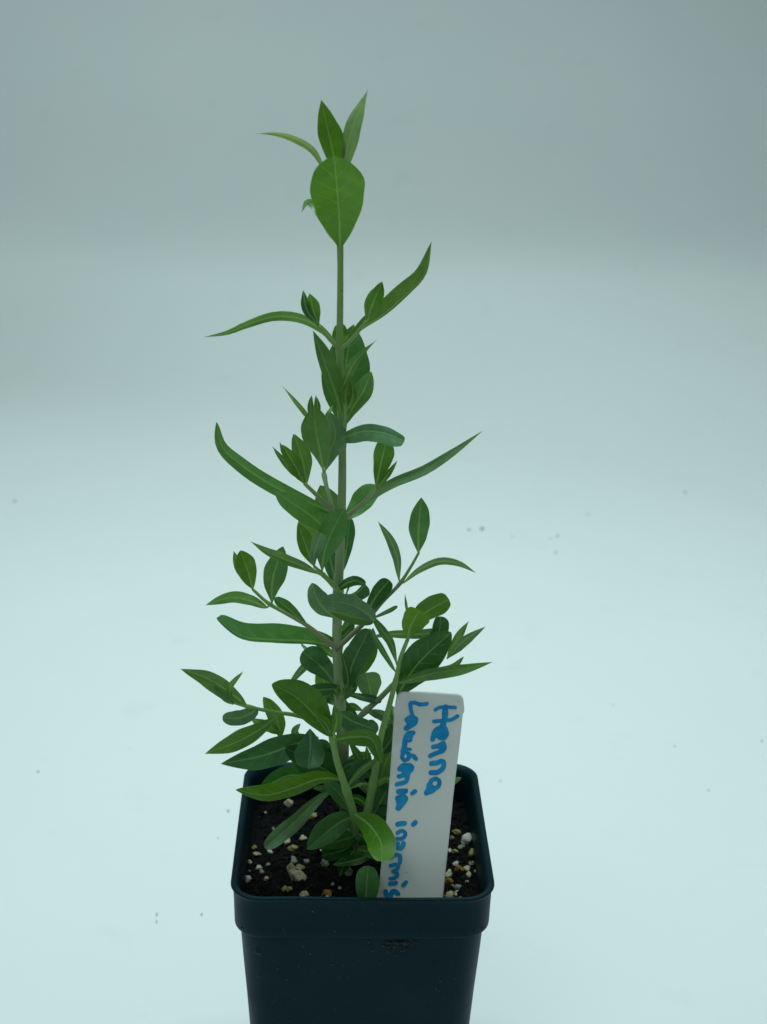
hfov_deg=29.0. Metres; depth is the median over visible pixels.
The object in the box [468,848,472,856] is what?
perlite grain
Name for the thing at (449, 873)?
perlite grain
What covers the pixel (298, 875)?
perlite grain
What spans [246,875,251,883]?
perlite grain
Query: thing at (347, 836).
shrub seedling
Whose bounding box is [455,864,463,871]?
fertiliser bead
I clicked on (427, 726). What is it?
plant tag
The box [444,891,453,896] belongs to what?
perlite grain
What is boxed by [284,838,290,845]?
perlite grain
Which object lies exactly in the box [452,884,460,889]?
perlite grain
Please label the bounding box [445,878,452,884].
fertiliser bead
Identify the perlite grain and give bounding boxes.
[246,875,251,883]
[283,799,293,807]
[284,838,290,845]
[287,845,297,851]
[287,863,296,872]
[289,869,306,881]
[291,856,297,863]
[296,864,305,869]
[299,835,306,840]
[299,891,308,895]
[303,859,309,864]
[309,812,316,819]
[321,859,328,867]
[343,867,352,876]
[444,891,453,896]
[445,869,452,876]
[452,829,460,835]
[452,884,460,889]
[461,833,471,845]
[463,865,470,871]
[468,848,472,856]
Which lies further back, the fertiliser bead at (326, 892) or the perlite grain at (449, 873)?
the perlite grain at (449, 873)
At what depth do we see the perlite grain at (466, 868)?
0.54 m
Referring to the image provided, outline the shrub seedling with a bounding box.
[181,90,491,896]
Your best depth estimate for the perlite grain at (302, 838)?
0.55 m
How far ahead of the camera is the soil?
0.54 m
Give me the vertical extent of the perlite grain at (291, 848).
0.003 m
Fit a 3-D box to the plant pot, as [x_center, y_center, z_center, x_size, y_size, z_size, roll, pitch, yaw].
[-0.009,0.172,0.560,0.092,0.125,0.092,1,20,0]
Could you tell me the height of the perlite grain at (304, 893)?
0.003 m
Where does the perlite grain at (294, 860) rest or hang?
on the soil
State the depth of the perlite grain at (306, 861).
0.54 m
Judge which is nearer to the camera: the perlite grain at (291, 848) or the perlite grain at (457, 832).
the perlite grain at (291, 848)
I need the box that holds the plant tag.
[377,691,463,897]
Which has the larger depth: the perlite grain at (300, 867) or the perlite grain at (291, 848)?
the perlite grain at (291, 848)
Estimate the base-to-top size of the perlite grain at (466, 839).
0.004 m
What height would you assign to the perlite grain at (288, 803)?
0.004 m
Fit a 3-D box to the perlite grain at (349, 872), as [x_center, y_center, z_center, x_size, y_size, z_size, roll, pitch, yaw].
[-0.013,0.129,0.531,0.004,0.004,0.003,1,20,0]
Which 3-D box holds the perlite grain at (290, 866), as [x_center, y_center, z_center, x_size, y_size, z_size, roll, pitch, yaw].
[-0.033,0.129,0.534,0.004,0.004,0.004,1,20,0]
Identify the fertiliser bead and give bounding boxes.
[322,889,331,896]
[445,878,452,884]
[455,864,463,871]
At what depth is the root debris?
0.51 m
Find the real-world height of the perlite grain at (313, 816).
0.003 m
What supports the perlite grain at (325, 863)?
on the soil
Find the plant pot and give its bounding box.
[231,762,493,1023]
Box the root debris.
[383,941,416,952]

